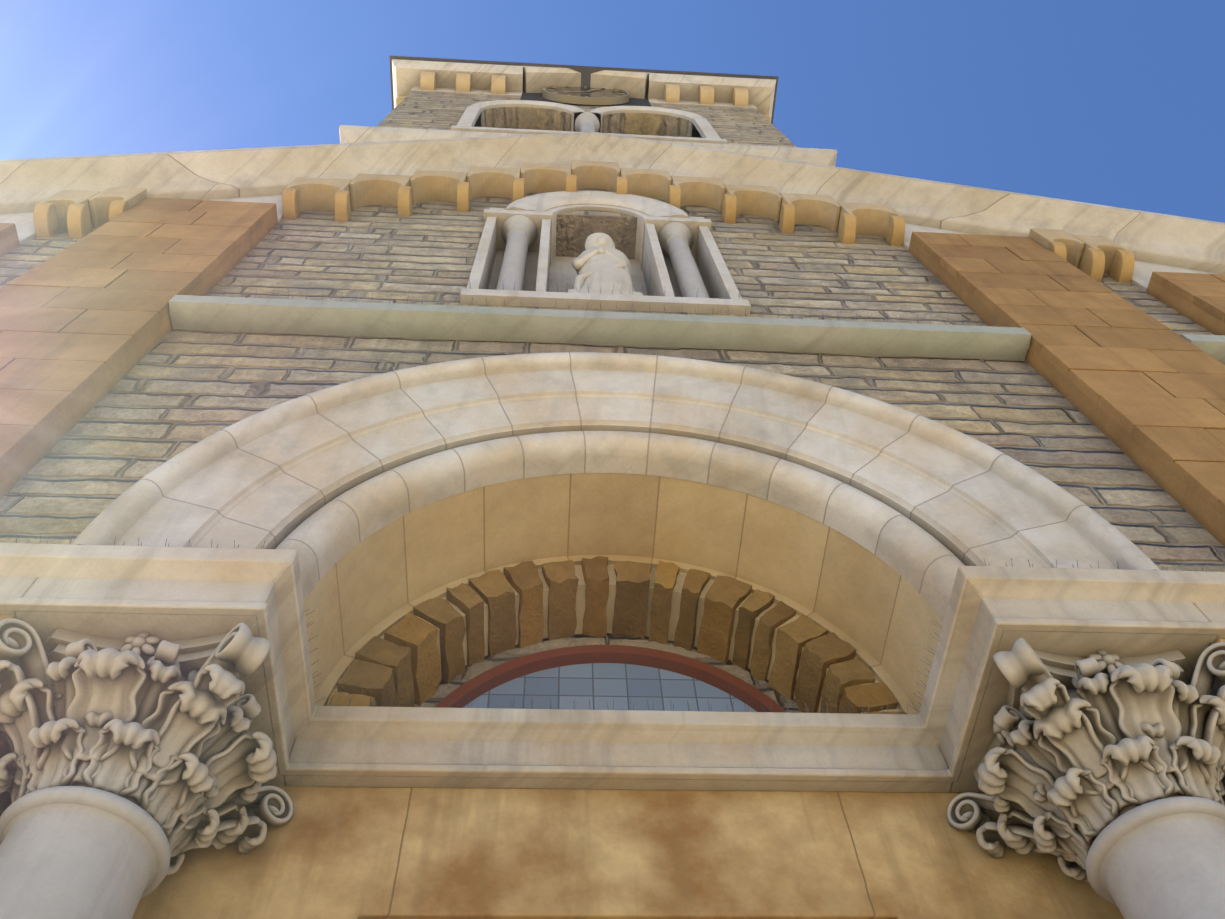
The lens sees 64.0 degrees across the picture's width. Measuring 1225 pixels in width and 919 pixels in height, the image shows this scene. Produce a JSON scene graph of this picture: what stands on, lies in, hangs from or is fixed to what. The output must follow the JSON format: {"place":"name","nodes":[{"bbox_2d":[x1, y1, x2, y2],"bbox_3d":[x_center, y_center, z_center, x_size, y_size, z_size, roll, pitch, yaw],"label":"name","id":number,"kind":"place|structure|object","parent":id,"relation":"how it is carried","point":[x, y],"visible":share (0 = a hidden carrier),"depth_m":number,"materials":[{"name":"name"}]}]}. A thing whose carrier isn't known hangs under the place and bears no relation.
{"place":"outdoors","nodes":[
{"label":"outdoors","id":0,"kind":"place"},
{"bbox_2d":[43,628,248,742],"bbox_3d":[-1.625,0.904,3.487,0.676,0.092,0.676,2,-62,-3],"label":"capital abacus","id":1,"kind":"object","parent":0,"point":[195,653],"depth_m":3.35,"materials":[{"name":"beige stone"}]},
{"bbox_2d":[572,111,602,132],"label":"column","id":2,"kind":"structure","parent":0,"point":[585,121],"depth_m":13.07,"materials":[{"name":"white stone"}]},
{"bbox_2d":[414,633,795,704],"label":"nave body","id":3,"kind":"structure","parent":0,"point":[577,635],"depth_m":5.80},
{"bbox_2d":[0,0,1224,222],"label":"sky","id":4,"kind":"structure","parent":0,"point":[1114,103],"materials":[{"name":"blue"}]},
{"bbox_2d":[973,648,1193,781],"bbox_3d":[1.767,1.004,3.690,0.676,0.092,0.676,2,-62,-3],"label":"capital abacus","id":5,"kind":"object","parent":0,"point":[1061,668],"depth_m":3.56,"materials":[{"name":"beige stone"}]},
{"label":"ground","id":6,"kind":"structure","parent":0,"visible":0},
{"bbox_2d":[0,188,1224,739],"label":"facade wall","id":7,"kind":"structure","parent":6,"relation":"on","point":[170,394],"depth_m":5.68,"materials":[{"name":"beige brick"}]},
{"bbox_2d":[33,200,128,238],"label":"corbels","id":8,"kind":"object","parent":7,"relation":"attached to","point":[45,221],"depth_m":7.12,"materials":[{"name":"beige stone"}]},
{"bbox_2d":[39,187,147,228],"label":"arches","id":9,"kind":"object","parent":8,"relation":"on","point":[98,203],"depth_m":7.39,"materials":[{"name":"stone"}]},
{"bbox_2d":[282,174,904,245],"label":"corbels","id":10,"kind":"object","parent":7,"relation":"attached to","point":[342,208],"depth_m":8.22,"materials":[{"name":"beige stone"}]},
{"bbox_2d":[286,160,901,236],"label":"lombard arches","id":11,"kind":"structure","parent":7,"relation":"attached to","point":[827,211],"depth_m":8.74,"materials":[{"name":"stone"}]},
{"bbox_2d":[460,206,750,314],"bbox_3d":[-0.109,-1.431,7.779,1.920,2.830,0.640,2,-62,-3],"label":"niche frame","id":12,"kind":"object","parent":7,"relation":"attached to","point":[650,263],"depth_m":7.53,"materials":[{"name":"white stone"}]},
{"bbox_2d":[550,204,643,216],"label":"trim","id":13,"kind":"structure","parent":12,"relation":"attached to","point":[553,210],"depth_m":8.66,"materials":[{"name":"white stone"}]},
{"bbox_2d":[506,191,688,217],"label":"arch","id":14,"kind":"structure","parent":12,"relation":"attached to","point":[551,200],"depth_m":8.69,"materials":[{"name":"white stone"}]},
{"bbox_2d":[496,215,708,297],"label":"columns","id":15,"kind":"structure","parent":12,"relation":"on","point":[519,235],"depth_m":7.62,"materials":[{"name":"stone"}]},
{"bbox_2d":[572,233,635,291],"bbox_3d":[-0.076,-1.358,7.378,0.498,1.613,0.353,2,-62,-3],"label":"statue","id":16,"kind":"object","parent":12,"relation":"on","point":[600,262],"depth_m":7.29,"materials":[{"name":"stone"}]},
{"bbox_2d":[568,289,642,294],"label":"statue plinth","id":17,"kind":"structure","parent":12,"relation":"on","point":[603,292],"depth_m":6.55,"materials":[{"name":"white stone"}]},
{"bbox_2d":[0,195,1216,291],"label":"gable band over lesenes","id":18,"kind":"object","parent":7,"relation":"attached to","point":[1141,276],"depth_m":7.89,"materials":[{"name":"white stone"}]},
{"bbox_2d":[435,645,786,711],"bbox_3d":[-0.002,1.239,4.662,1.940,0.970,0.120,2,-62,-3],"label":"window frame","id":19,"kind":"object","parent":7,"relation":"attached to","point":[464,694],"depth_m":4.93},
{"bbox_2d":[463,663,756,711],"bbox_3d":[-0.002,1.268,4.650,1.840,0.920,0.020,2,-62,-3],"label":"window glass","id":20,"kind":"object","parent":19,"relation":"in","point":[600,686],"depth_m":4.85,"materials":[{"name":"blue glass"}]},
{"bbox_2d":[0,543,1224,792],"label":"entablature","id":21,"kind":"structure","parent":7,"relation":"attached to","point":[942,741],"depth_m":3.75,"materials":[{"name":"stone"}]},
{"bbox_2d":[326,556,906,713],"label":"voussoirs","id":22,"kind":"object","parent":21,"relation":"on","point":[400,664],"depth_m":4.83,"materials":[{"name":"brown stone"}]},
{"bbox_2d":[335,564,899,713],"bbox_3d":[0.003,0.987,4.715,2.520,1.260,0.315,2,-62,-3],"label":"voussoir mortar","id":23,"kind":"object","parent":22,"relation":"on","point":[675,603],"depth_m":5.03,"materials":[{"name":"grey concrete"}]},
{"bbox_2d":[315,555,917,713],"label":"trim","id":24,"kind":"structure","parent":21,"relation":"on","point":[866,658],"depth_m":4.72,"materials":[{"name":"stone"}]},
{"bbox_2d":[414,636,801,712],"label":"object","id":25,"kind":"object","parent":24,"relation":"attached to","point":[444,690],"depth_m":4.99,"materials":[{"name":"beige stone"}]},
{"bbox_2d":[16,279,1222,713],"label":"pigeon spikes","id":26,"kind":"object","parent":21,"relation":"on","point":[600,307],"depth_m":4.14,"materials":[{"name":"grey metal"}]},
{"bbox_2d":[304,473,942,713],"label":"arch soffit","id":27,"kind":"structure","parent":21,"relation":"on","point":[882,612],"depth_m":4.84,"materials":[{"name":"stone"}]},
{"bbox_2d":[0,197,1224,546],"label":"pilasters","id":28,"kind":"object","parent":7,"relation":"attached to","point":[86,327],"depth_m":5.71,"materials":[{"name":"brown stone"}]},
{"bbox_2d":[0,132,1224,273],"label":"raking cornice","id":29,"kind":"structure","parent":7,"relation":"attached to","point":[28,185],"depth_m":8.59,"materials":[{"name":"stone"}]},
{"bbox_2d":[0,615,1224,815],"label":"porch jambs","id":30,"kind":"object","parent":7,"relation":"attached to","point":[5,797],"depth_m":3.23,"materials":[{"name":"stone"}]},
{"bbox_2d":[72,352,1159,622],"bbox_3d":[0.034,0.034,4.670,4.160,2.080,0.360,2,-62,-3],"label":"archivolt","id":31,"kind":"object","parent":7,"relation":"attached to","point":[322,482],"depth_m":4.68,"materials":[{"name":"stone"}]},
{"bbox_2d":[169,295,1224,364],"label":"string course","id":32,"kind":"object","parent":7,"relation":"attached to","point":[244,314],"depth_m":5.81,"materials":[{"name":"stone"}]},
{"bbox_2d":[1047,242,1134,282],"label":"corbels","id":33,"kind":"object","parent":7,"relation":"attached to","point":[1121,268],"depth_m":7.59,"materials":[{"name":"beige stone"}]},
{"bbox_2d":[1028,228,1129,273],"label":"lombard arches","id":34,"kind":"object","parent":33,"relation":"on","point":[1077,246],"depth_m":7.84,"materials":[{"name":"stone"}]},
{"bbox_2d":[132,786,1123,918],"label":"lintel wall","id":35,"kind":"structure","parent":6,"relation":"on","point":[402,853],"depth_m":3.52,"materials":[{"name":"stone"}]},
{"bbox_3d":[-0.929,11.058,15.284,17.200,4.694,30.250,2,-62,-3],"label":"roof","id":36,"kind":"object","parent":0,"visible":0},
{"bbox_2d":[376,91,795,146],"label":"tower walls","id":37,"kind":"structure","parent":36,"relation":"on","point":[446,111],"depth_m":13.58,"materials":[{"name":"beige brick"}]},
{"bbox_2d":[396,71,769,120],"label":"corbels","id":38,"kind":"object","parent":37,"relation":"attached to","point":[740,96],"depth_m":14.58,"materials":[{"name":"beige stone"}]},
{"bbox_2d":[392,59,775,121],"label":"cornice","id":39,"kind":"structure","parent":37,"relation":"attached to","point":[526,79],"depth_m":14.79,"materials":[{"name":"beige stone"}]},
{"bbox_2d":[389,56,777,123],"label":"tower roof","id":40,"kind":"structure","parent":39,"relation":"on","point":[585,71],"depth_m":14.89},
{"bbox_2d":[411,86,756,108],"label":"ledge molding","id":41,"kind":"structure","parent":37,"relation":"attached to","point":[519,94],"depth_m":14.58,"materials":[{"name":"beige stone"}]},
{"bbox_2d":[542,85,628,104],"bbox_3d":[-0.395,-5.412,14.529,1.290,1.290,0.100,2,-62,-3],"label":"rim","id":42,"kind":"object","parent":37,"relation":"attached to","point":[585,100],"depth_m":14.08,"materials":[{"name":"beige stone"}]},
{"bbox_2d":[546,87,625,96],"bbox_3d":[-0.395,-5.403,14.534,1.240,1.240,0.080,2,-62,-3],"label":"clock face","id":43,"kind":"object","parent":37,"relation":"attached to","point":[601,92],"depth_m":14.53},
{"bbox_2d":[520,91,651,106],"bbox_3d":[-0.401,-5.372,14.613,1.900,1.250,0.030,2,-62,-3],"label":"clock recess","id":44,"kind":"object","parent":37,"relation":"attached to","point":[631,102],"depth_m":14.37,"materials":[{"name":"black"}]},
{"bbox_2d":[339,125,836,165],"bbox_3d":[-0.367,-1.177,11.965,5.480,0.320,5.286,2,-62,-3],"label":"ledge","id":45,"kind":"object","parent":37,"relation":"attached to","point":[366,134],"depth_m":10.70,"materials":[{"name":"beige stone"}]},
{"bbox_2d":[451,100,726,143],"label":"window arches","id":46,"kind":"structure","parent":37,"relation":"attached to","point":[471,115],"depth_m":12.92,"materials":[{"name":"beige stone"}]},
{"bbox_3d":[-1.484,2.636,0.259,0.720,0.410,0.720,2,-62,-3],"label":"column base","id":47,"kind":"object","parent":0,"visible":0},
{"bbox_2d":[0,786,170,918],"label":"column shaft","id":48,"kind":"object","parent":47,"relation":"on","point":[74,852],"depth_m":2.78,"materials":[{"name":"stone"}]},
{"bbox_2d":[0,618,292,874],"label":"capital leaves","id":49,"kind":"object","parent":48,"relation":"on","point":[156,735],"depth_m":3.10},
{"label":"portal steps","id":50,"kind":"object","parent":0,"visible":0},
{"bbox_3d":[1.909,2.737,0.462,0.720,0.410,0.720,2,-62,-3],"label":"column base","id":51,"kind":"object","parent":50,"relation":"on","visible":0},
{"bbox_2d":[1086,796,1224,918],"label":"column shaft","id":52,"kind":"object","parent":51,"relation":"on","point":[1163,858],"depth_m":3.00,"materials":[{"name":"stone"}]},
{"bbox_2d":[947,638,1224,881],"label":"capital leaves","id":53,"kind":"object","parent":52,"relation":"on","point":[1081,766],"depth_m":3.30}
]}

